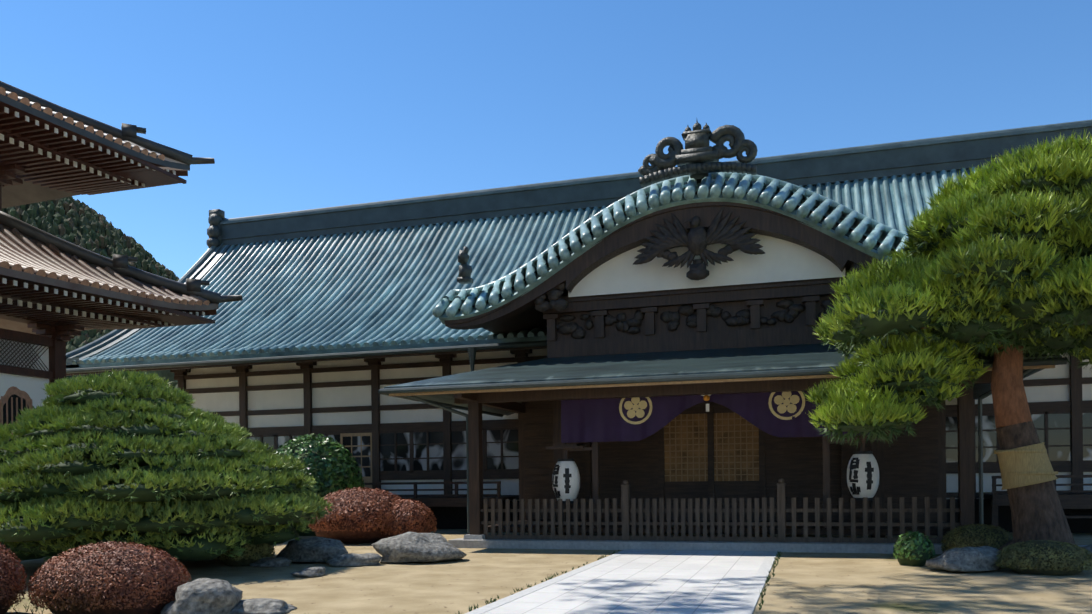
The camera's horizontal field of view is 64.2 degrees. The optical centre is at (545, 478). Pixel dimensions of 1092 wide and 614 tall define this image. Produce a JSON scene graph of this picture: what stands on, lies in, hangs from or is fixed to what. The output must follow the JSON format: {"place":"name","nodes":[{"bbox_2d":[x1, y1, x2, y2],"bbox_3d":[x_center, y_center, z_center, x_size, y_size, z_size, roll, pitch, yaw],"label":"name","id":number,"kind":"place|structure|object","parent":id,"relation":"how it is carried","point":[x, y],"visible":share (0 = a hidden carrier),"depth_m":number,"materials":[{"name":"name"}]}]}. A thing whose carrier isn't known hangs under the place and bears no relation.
{"place":"outdoors","nodes":[
{"label":"outdoors","id":0,"kind":"place"},
{"bbox_2d":[0,315,83,408],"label":"hall","id":1,"kind":"structure","parent":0,"point":[54,337],"depth_m":22.13,"materials":[{"name":"white paint"}]},
{"bbox_2d":[3,394,28,433],"bbox_3d":[-13.124,-1.143,21.597,0.001,1.880,0.924,-1,0,17],"label":"window opening","id":2,"kind":"object","parent":1,"relation":"in","point":[14,396],"visible":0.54,"depth_m":21.51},
{"bbox_2d":[0,386,32,422],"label":"window frame","id":3,"kind":"object","parent":1,"relation":"attached to","point":[12,390],"visible":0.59,"depth_m":21.58,"materials":[{"name":"brown wood"}]},
{"bbox_2d":[1,396,31,433],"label":"window bars","id":4,"kind":"object","parent":1,"relation":"attached to","point":[12,408],"visible":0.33,"depth_m":21.44,"materials":[{"name":"brown wood"}]},
{"bbox_2d":[0,338,48,370],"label":"lattice panel","id":5,"kind":"object","parent":1,"relation":"attached to","point":[20,354],"visible":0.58,"depth_m":21.68,"materials":[{"name":"brown wood"}]},
{"bbox_2d":[0,224,218,334],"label":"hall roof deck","id":6,"kind":"structure","parent":1,"relation":"on","point":[13,325],"depth_m":21.91,"materials":[{"name":"brown wood"}]},
{"bbox_2d":[0,164,24,223],"bbox_3d":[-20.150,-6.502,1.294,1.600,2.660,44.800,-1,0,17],"label":"upper hall","id":7,"kind":"structure","parent":6,"relation":"on","point":[8,173],"depth_m":21.87,"materials":[{"name":"brown wood"}]},
{"bbox_2d":[0,94,189,207],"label":"hall upper roof deck","id":8,"kind":"structure","parent":7,"relation":"on","point":[24,193],"depth_m":23.96,"materials":[{"name":"wood"}]},
{"bbox_2d":[0,87,164,160],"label":"roof edge tiles","id":9,"kind":"object","parent":8,"relation":"attached to","point":[48,111],"visible":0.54,"depth_m":20.53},
{"bbox_2d":[6,91,160,157],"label":"roof tiles","id":10,"kind":"object","parent":8,"relation":"on","point":[85,126],"visible":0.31,"depth_m":21.06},
{"bbox_2d":[0,107,175,186],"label":"rafter ends","id":11,"kind":"object","parent":8,"relation":"on","point":[40,151],"visible":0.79,"depth_m":21.08,"materials":[{"name":"white paint"}]},
{"bbox_2d":[0,95,187,194],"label":"roof eaves","id":12,"kind":"object","parent":8,"relation":"attached to","point":[43,170],"visible":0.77,"depth_m":21.94,"materials":[{"name":"brown wood"}]},
{"bbox_2d":[0,278,204,325],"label":"rafter ends","id":13,"kind":"object","parent":6,"relation":"attached to","point":[39,306],"visible":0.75,"depth_m":20.72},
{"bbox_2d":[0,228,205,303],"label":"hall lower roof tiles","id":14,"kind":"object","parent":6,"relation":"on","point":[14,250],"visible":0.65,"depth_m":21.87,"materials":[{"name":"tile"}]},
{"bbox_2d":[0,261,209,304],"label":"roof tile ends","id":15,"kind":"object","parent":6,"relation":"on","point":[30,270],"visible":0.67,"depth_m":20.33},
{"bbox_2d":[0,267,216,329],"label":"roof eaves","id":16,"kind":"object","parent":6,"relation":"attached to","point":[70,302],"visible":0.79,"depth_m":21.47,"materials":[{"name":"brown wood"}]},
{"bbox_2d":[26,203,146,331],"bbox_3d":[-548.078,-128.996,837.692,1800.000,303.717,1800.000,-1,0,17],"label":"hill terrain","id":17,"kind":"structure","parent":0,"point":[79,235],"depth_m":771.12,"materials":[{"name":"green plant"}]},
{"bbox_2d":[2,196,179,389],"bbox_3d":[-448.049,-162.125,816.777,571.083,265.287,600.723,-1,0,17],"label":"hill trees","id":18,"kind":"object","parent":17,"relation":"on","point":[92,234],"visible":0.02,"depth_m":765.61,"materials":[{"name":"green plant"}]},
{"bbox_2d":[0,81,214,165],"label":"roof ridge","id":19,"kind":"structure","parent":0,"point":[126,132],"depth_m":23.34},
{"bbox_2d":[0,211,242,304],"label":"roof ridge","id":20,"kind":"structure","parent":0,"point":[117,263],"depth_m":23.28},
{"bbox_2d":[216,543,274,565],"bbox_3d":[-5.407,1.276,15.663,1.072,0.803,0.965,-1,0,17],"label":"shrub","id":21,"kind":"object","parent":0,"point":[266,547],"depth_m":15.33,"materials":[{"name":"green plant"}]},
{"bbox_2d":[340,433,371,489],"bbox_3d":[-6.054,-0.456,27.896,1.160,2.000,0.035,-1,0,17],"label":"lattice","id":22,"kind":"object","parent":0,"point":[366,479],"depth_m":27.82,"materials":[{"name":"brown wood"}]},
{"bbox_2d":[343,436,370,476],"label":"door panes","id":23,"kind":"object","parent":22,"relation":"in","point":[366,461],"visible":0.71,"depth_m":27.82,"materials":[{"name":"glass"}]},
{"bbox_2d":[0,0,1091,278],"label":"sky","id":24,"kind":"structure","parent":0,"point":[297,105],"materials":[{"name":"blue"}]},
{"bbox_2d":[6,529,1091,613],"bbox_3d":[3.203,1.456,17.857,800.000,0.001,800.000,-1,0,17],"label":"ground","id":25,"kind":"structure","parent":0,"point":[415,587],"depth_m":12.17,"materials":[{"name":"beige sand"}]},
{"bbox_2d":[0,542,26,613],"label":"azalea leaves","id":26,"kind":"object","parent":25,"relation":"on","point":[22,581],"depth_m":9.63,"materials":[{"name":"plant"}]},
{"bbox_2d":[27,540,191,613],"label":"azalea leaves","id":27,"kind":"object","parent":25,"relation":"on","point":[35,594],"depth_m":9.48,"materials":[{"name":"red plant"}]},
{"bbox_2d":[0,368,333,571],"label":"dwarf pine","id":28,"kind":"object","parent":25,"relation":"on","point":[150,443],"depth_m":13.55,"materials":[{"name":"green plant"}]},
{"bbox_2d":[276,433,364,535],"bbox_3d":[-6.574,0.364,24.577,3.019,3.294,2.802,-1,0,17],"label":"round hedge","id":29,"kind":"object","parent":25,"relation":"on","point":[330,441],"depth_m":23.80,"materials":[{"name":"green plant"}]},
{"bbox_2d":[313,491,395,543],"bbox_3d":[-4.501,0.996,21.124,2.368,1.397,2.140,-1,0,-23],"label":"azalea","id":30,"kind":"object","parent":25,"relation":"on","point":[347,536],"visible":0.38,"depth_m":20.35,"materials":[{"name":"red plant"}]},
{"bbox_2d":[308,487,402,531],"bbox_3d":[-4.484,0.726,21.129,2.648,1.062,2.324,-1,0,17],"label":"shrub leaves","id":31,"kind":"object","parent":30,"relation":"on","point":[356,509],"visible":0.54,"depth_m":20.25,"materials":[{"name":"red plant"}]},
{"bbox_2d":[9,549,781,613],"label":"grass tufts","id":32,"kind":"object","parent":25,"relation":"on","point":[546,579],"visible":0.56,"depth_m":11.22,"materials":[{"name":"green plant"}]},
{"bbox_2d":[380,499,436,539],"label":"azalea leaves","id":33,"kind":"object","parent":25,"relation":"on","point":[433,518],"depth_m":20.40,"materials":[{"name":"red plant"}]},
{"bbox_2d":[465,549,777,613],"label":"walkway border","id":34,"kind":"object","parent":25,"relation":"on","point":[748,603],"visible":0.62,"depth_m":12.01,"materials":[{"name":"grey stone"}]},
{"bbox_2d":[482,550,767,613],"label":"walkway paving","id":35,"kind":"structure","parent":25,"relation":"on","point":[669,582],"depth_m":11.73,"materials":[{"name":"grey stone"}]},
{"bbox_2d":[160,532,1091,613],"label":"garden rocks","id":36,"kind":"object","parent":25,"relation":"on","point":[206,596],"visible":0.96,"depth_m":13.50,"materials":[{"name":"grey stone"}]},
{"bbox_2d":[170,349,1082,498],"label":"wooden posts","id":37,"kind":"object","parent":25,"relation":"on","point":[1076,417],"visible":0.21,"depth_m":26.99,"materials":[{"name":"brown wood"}]},
{"bbox_2d":[66,167,988,381],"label":"hall roof deck","id":38,"kind":"structure","parent":37,"relation":"on","point":[167,374],"depth_m":29.18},
{"bbox_2d":[66,243,230,367],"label":"roof tiles","id":39,"kind":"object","parent":38,"relation":"on","point":[116,336],"visible":0.54,"depth_m":30.24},
{"bbox_2d":[66,340,546,373],"bbox_3d":[6.744,-2.988,21.365,47.160,1.605,0.280,-1,0,17],"label":"hall gutter","id":40,"kind":"object","parent":38,"relation":"attached to","point":[471,349],"visible":0.54,"depth_m":25.24,"materials":[{"name":"metal"}]},
{"bbox_2d":[66,346,546,375],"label":"hall eave rafters","id":41,"kind":"object","parent":38,"relation":"attached to","point":[385,356],"visible":0.12,"depth_m":25.48,"materials":[{"name":"brown wood"}]},
{"bbox_2d":[72,167,991,364],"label":"hall roof tiles","id":42,"kind":"object","parent":38,"relation":"on","point":[226,333],"visible":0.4,"depth_m":29.58,"materials":[{"name":"teal tile"}]},
{"bbox_2d":[174,352,1091,499],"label":"hall beams","id":43,"kind":"structure","parent":37,"relation":"attached to","point":[989,408],"depth_m":27.41,"materials":[{"name":"brown wood"}]},
{"bbox_2d":[186,348,1091,500],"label":"hall wall plaster","id":44,"kind":"object","parent":37,"relation":"attached to","point":[346,396],"depth_m":27.89,"materials":[{"name":"white paint"}]},
{"bbox_2d":[249,410,1091,472],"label":"window frames","id":45,"kind":"structure","parent":37,"relation":"attached to","point":[485,442],"depth_m":26.66,"materials":[{"name":"brown wood"}]},
{"bbox_2d":[247,413,1091,470],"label":"window panes","id":46,"kind":"structure","parent":45,"relation":"in","point":[1059,436],"depth_m":26.50,"materials":[{"name":"glass"}]},
{"bbox_2d":[454,371,991,536],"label":"porch posts","id":47,"kind":"object","parent":25,"relation":"on","point":[505,401],"visible":0.46,"depth_m":18.42,"materials":[{"name":"brown wood"}]},
{"bbox_2d":[432,172,907,317],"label":"gable edge tiles","id":48,"kind":"object","parent":47,"relation":"on","point":[842,229],"visible":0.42,"depth_m":19.10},
{"bbox_2d":[457,246,472,283],"bbox_3d":[-1.932,-5.109,20.774,0.354,0.850,0.471,-1,0,17],"label":"roof ornament","id":49,"kind":"object","parent":48,"relation":"on","point":[465,272],"visible":1,"depth_m":20.66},
{"bbox_2d":[525,207,866,338],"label":"wood carvings","id":50,"kind":"object","parent":48,"relation":"attached to","point":[696,239],"visible":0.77,"depth_m":19.02,"materials":[{"name":"brown wood"}]},
{"bbox_2d":[638,121,757,186],"bbox_3d":[3.300,-7.235,19.092,2.608,1.361,0.360,-1,0,17],"label":"ridge ornament","id":51,"kind":"object","parent":48,"relation":"attached to","point":[698,154],"visible":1,"depth_m":18.94,"materials":[{"name":"tile"}]},
{"bbox_2d":[561,391,872,442],"bbox_3d":[3.400,-1.361,18.100,6.400,1.090,0.110,-1,0,17],"label":"purple curtain","id":52,"kind":"object","parent":47,"relation":"hanging from","point":[592,420],"visible":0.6,"depth_m":18.39,"materials":[{"name":"purple fabric"}]},
{"bbox_2d":[703,395,709,400],"bbox_3d":[3.326,-1.666,18.038,0.129,0.130,0.129,-1,0,39],"label":"orange curtain ornament","id":53,"kind":"object","parent":52,"relation":"attached to","point":[706,397],"visible":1,"depth_m":17.99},
{"bbox_2d":[701,394,711,411],"bbox_3d":[3.331,-1.602,18.035,0.234,0.432,0.087,-1,0,17],"label":"hanging tag","id":54,"kind":"object","parent":53,"relation":"attached to","point":[707,407],"visible":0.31,"depth_m":18.03,"materials":[{"name":"white paper"}]},
{"bbox_2d":[619,391,804,423],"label":"flower crests","id":55,"kind":"object","parent":52,"relation":"attached to","point":[779,400],"visible":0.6,"depth_m":17.71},
{"bbox_2d":[384,343,1061,415],"bbox_3d":[3.853,-2.437,20.666,12.900,0.950,8.020,-1,0,17],"label":"porch roof","id":56,"kind":"object","parent":47,"relation":"on","point":[772,358],"visible":0.38,"depth_m":18.29,"materials":[{"name":"metal"}]},
{"bbox_2d":[389,365,1054,395],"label":"porch rafters","id":57,"kind":"object","parent":56,"relation":"attached to","point":[669,383],"visible":0.1,"depth_m":17.11,"materials":[{"name":"brown wood"}]},
{"bbox_2d":[378,357,1066,532],"bbox_3d":[3.767,-0.431,20.427,13.070,3.160,7.740,-1,0,17],"label":"frame","id":58,"kind":"object","parent":56,"relation":"attached to","point":[763,374],"visible":0.77,"depth_m":16.98,"materials":[{"name":"brown wood"}]},
{"bbox_2d":[488,401,958,535],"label":"entrance wall","id":59,"kind":"structure","parent":25,"relation":"on","point":[911,467],"depth_m":20.62,"materials":[{"name":"brown wood"}]},
{"bbox_2d":[545,442,599,526],"bbox_3d":[0.601,0.201,19.216,1.170,1.970,0.300,-1,0,17],"label":"lantern stand","id":60,"kind":"object","parent":59,"relation":"on","point":[594,448],"visible":0.85,"depth_m":19.02,"materials":[{"name":"brown wood"}]},
{"bbox_2d":[552,459,573,502],"bbox_3d":[0.389,0.059,19.215,0.463,0.980,0.496,-1,0,17],"label":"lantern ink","id":61,"kind":"object","parent":60,"relation":"attached to","point":[567,475],"visible":0.9,"depth_m":19.04,"materials":[{"name":"black paint"}]},
{"bbox_2d":[552,461,579,500],"bbox_3d":[0.446,0.058,19.262,0.620,0.880,0.620,-1,0,17],"label":"paper lantern","id":62,"kind":"object","parent":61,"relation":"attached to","point":[574,483],"visible":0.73,"depth_m":19.03,"materials":[{"name":"white paper"}]},
{"bbox_2d":[664,412,758,481],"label":"lattice bars","id":63,"kind":"object","parent":59,"relation":"attached to","point":[705,450],"visible":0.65,"depth_m":21.03,"materials":[{"name":"brown wood"}]},
{"bbox_2d":[664,413,758,481],"bbox_3d":[3.988,-0.753,21.049,2.260,1.640,0.010,-1,0,17],"label":"lattice backing","id":64,"kind":"object","parent":59,"relation":"attached to","point":[719,447],"visible":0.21,"depth_m":21.02,"materials":[{"name":"brown wood"}]},
{"bbox_2d":[822,435,881,527],"bbox_3d":[6.199,0.116,17.518,1.190,2.010,0.300,-1,0,17],"label":"lantern stand","id":65,"kind":"object","parent":59,"relation":"on","point":[826,473],"visible":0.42,"depth_m":17.61,"materials":[{"name":"brown wood"}]},
{"bbox_2d":[849,451,873,500],"bbox_3d":[6.302,-0.050,17.422,0.463,0.980,0.496,-1,0,17],"label":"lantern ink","id":66,"kind":"object","parent":65,"relation":"attached to","point":[869,470],"visible":0.9,"depth_m":17.28,"materials":[{"name":"black paint"}]},
{"bbox_2d":[847,454,878,497],"bbox_3d":[6.359,-0.051,17.469,0.620,0.880,0.620,-1,0,17],"label":"paper lantern","id":67,"kind":"object","parent":66,"relation":"attached to","point":[862,476],"visible":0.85,"depth_m":17.24,"materials":[{"name":"white paper"}]},
{"bbox_2d":[362,475,1091,528],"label":"veranda wood","id":68,"kind":"object","parent":25,"relation":"on","point":[1071,499],"visible":0.33,"depth_m":25.05,"materials":[{"name":"brown wood"}]},
{"bbox_2d":[426,499,1091,532],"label":"dark underfloor","id":69,"kind":"object","parent":25,"relation":"on","point":[451,517],"depth_m":22.09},
{"bbox_2d":[448,538,1086,553],"bbox_3d":[19.903,1.176,13.407,45.450,0.170,2.020,-1,0,17],"label":"kerb stone","id":70,"kind":"object","parent":25,"relation":"on","point":[823,547],"visible":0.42,"depth_m":17.57,"materials":[{"name":"stone"}]},
{"bbox_2d":[463,534,484,539],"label":"porch post bases","id":71,"kind":"object","parent":70,"relation":"on","point":[473,537],"visible":0.11,"depth_m":19.09,"materials":[{"name":"grey stone"}]},
{"bbox_2d":[481,478,959,543],"bbox_3d":[3.188,0.649,17.840,9.660,1.275,0.175,-1,0,17],"label":"picket fence","id":72,"kind":"object","parent":70,"relation":"on","point":[625,510],"visible":0.98,"depth_m":17.75,"materials":[{"name":"brown wood"}]},
{"bbox_2d":[892,531,935,565],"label":"shrub leaves","id":73,"kind":"object","parent":25,"relation":"on","point":[911,544],"depth_m":14.09,"materials":[{"name":"green plant"}]},
{"bbox_2d":[996,421,1090,563],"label":"pine trunk","id":74,"kind":"object","parent":25,"relation":"on","point":[1037,512],"visible":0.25,"depth_m":14.27,"materials":[{"name":"brown plant"}]},
{"bbox_2d":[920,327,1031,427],"bbox_3d":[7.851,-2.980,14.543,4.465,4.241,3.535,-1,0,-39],"label":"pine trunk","id":75,"kind":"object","parent":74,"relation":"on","point":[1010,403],"visible":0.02,"depth_m":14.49,"materials":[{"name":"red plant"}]},
{"bbox_2d":[994,449,1057,474],"bbox_3d":[8.028,-0.271,14.570,0.926,0.420,0.830,-1,0,17],"label":"rope","id":76,"kind":"object","parent":74,"relation":"attached to","point":[1026,451],"visible":0.81,"depth_m":14.25,"materials":[{"name":"brown fabric"}]},
{"bbox_2d":[997,442,1057,489],"bbox_3d":[8.042,-0.205,14.566,0.908,0.790,0.860,-1,0,17],"label":"wrap","id":77,"kind":"object","parent":74,"relation":"attached to","point":[1024,462],"visible":0.9,"depth_m":14.28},
{"bbox_2d":[995,540,1091,575],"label":"shrub leaves","id":78,"kind":"object","parent":25,"relation":"on","point":[1086,555],"depth_m":12.63,"materials":[{"name":"green plant"}]},
{"bbox_2d":[220,120,1091,244],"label":"roof ridge","id":79,"kind":"structure","parent":0,"point":[936,158],"depth_m":31.17,"materials":[{"name":"tile"}]},
{"bbox_2d":[206,209,226,247],"bbox_3d":[-13.506,-10.169,35.744,0.609,1.640,0.985,-1,0,17],"label":"ridge-end ornament","id":80,"kind":"object","parent":79,"relation":"attached to","point":[215,220],"visible":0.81,"depth_m":35.45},
{"bbox_2d":[438,181,898,324],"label":"roof tiles","id":81,"kind":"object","parent":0,"point":[585,248],"depth_m":19.11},
{"bbox_2d":[444,202,891,329],"bbox_3d":[3.358,-4.857,19.130,11.940,2.418,0.450,-1,0,17],"label":"bargeboard","id":82,"kind":"object","parent":81,"relation":"attached to","point":[840,255],"visible":0.58,"depth_m":19.11,"materials":[{"name":"brown wood"}]},
{"bbox_2d":[445,190,893,333],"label":"karahafu soffit","id":83,"kind":"structure","parent":81,"relation":"attached to","point":[530,319],"depth_m":22.93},
{"bbox_2d":[690,173,714,183],"bbox_3d":[4.544,-6.885,23.116,0.400,0.450,7.900,-1,0,17],"label":"pendant","id":84,"kind":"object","parent":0,"point":[698,178],"depth_m":19.35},
{"bbox_2d":[543,271,864,357],"bbox_3d":[4.239,-3.906,21.996,7.560,2.100,5.440,-1,0,17],"label":"carved frieze","id":85,"kind":"object","parent":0,"point":[757,300],"visible":0.69,"depth_m":19.56,"materials":[{"name":"brown wood"}]},
{"bbox_2d":[568,233,844,296],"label":"gable wall","id":86,"kind":"structure","parent":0,"point":[779,260],"depth_m":19.25,"materials":[{"name":"white paint"}]},
{"bbox_2d":[802,129,1091,449],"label":"pine","id":87,"kind":"object","parent":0,"point":[1076,163],"depth_m":13.28,"materials":[{"name":"green plant"}]},
{"bbox_2d":[941,523,1012,551],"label":"shrub leaves","id":88,"kind":"object","parent":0,"point":[945,546],"depth_m":15.23,"materials":[{"name":"green plant"}]},
{"bbox_2d":[1062,506,1091,517],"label":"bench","id":89,"kind":"object","parent":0,"point":[1077,507],"visible":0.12,"depth_m":20.62,"materials":[{"name":"brown wood"}]}
]}

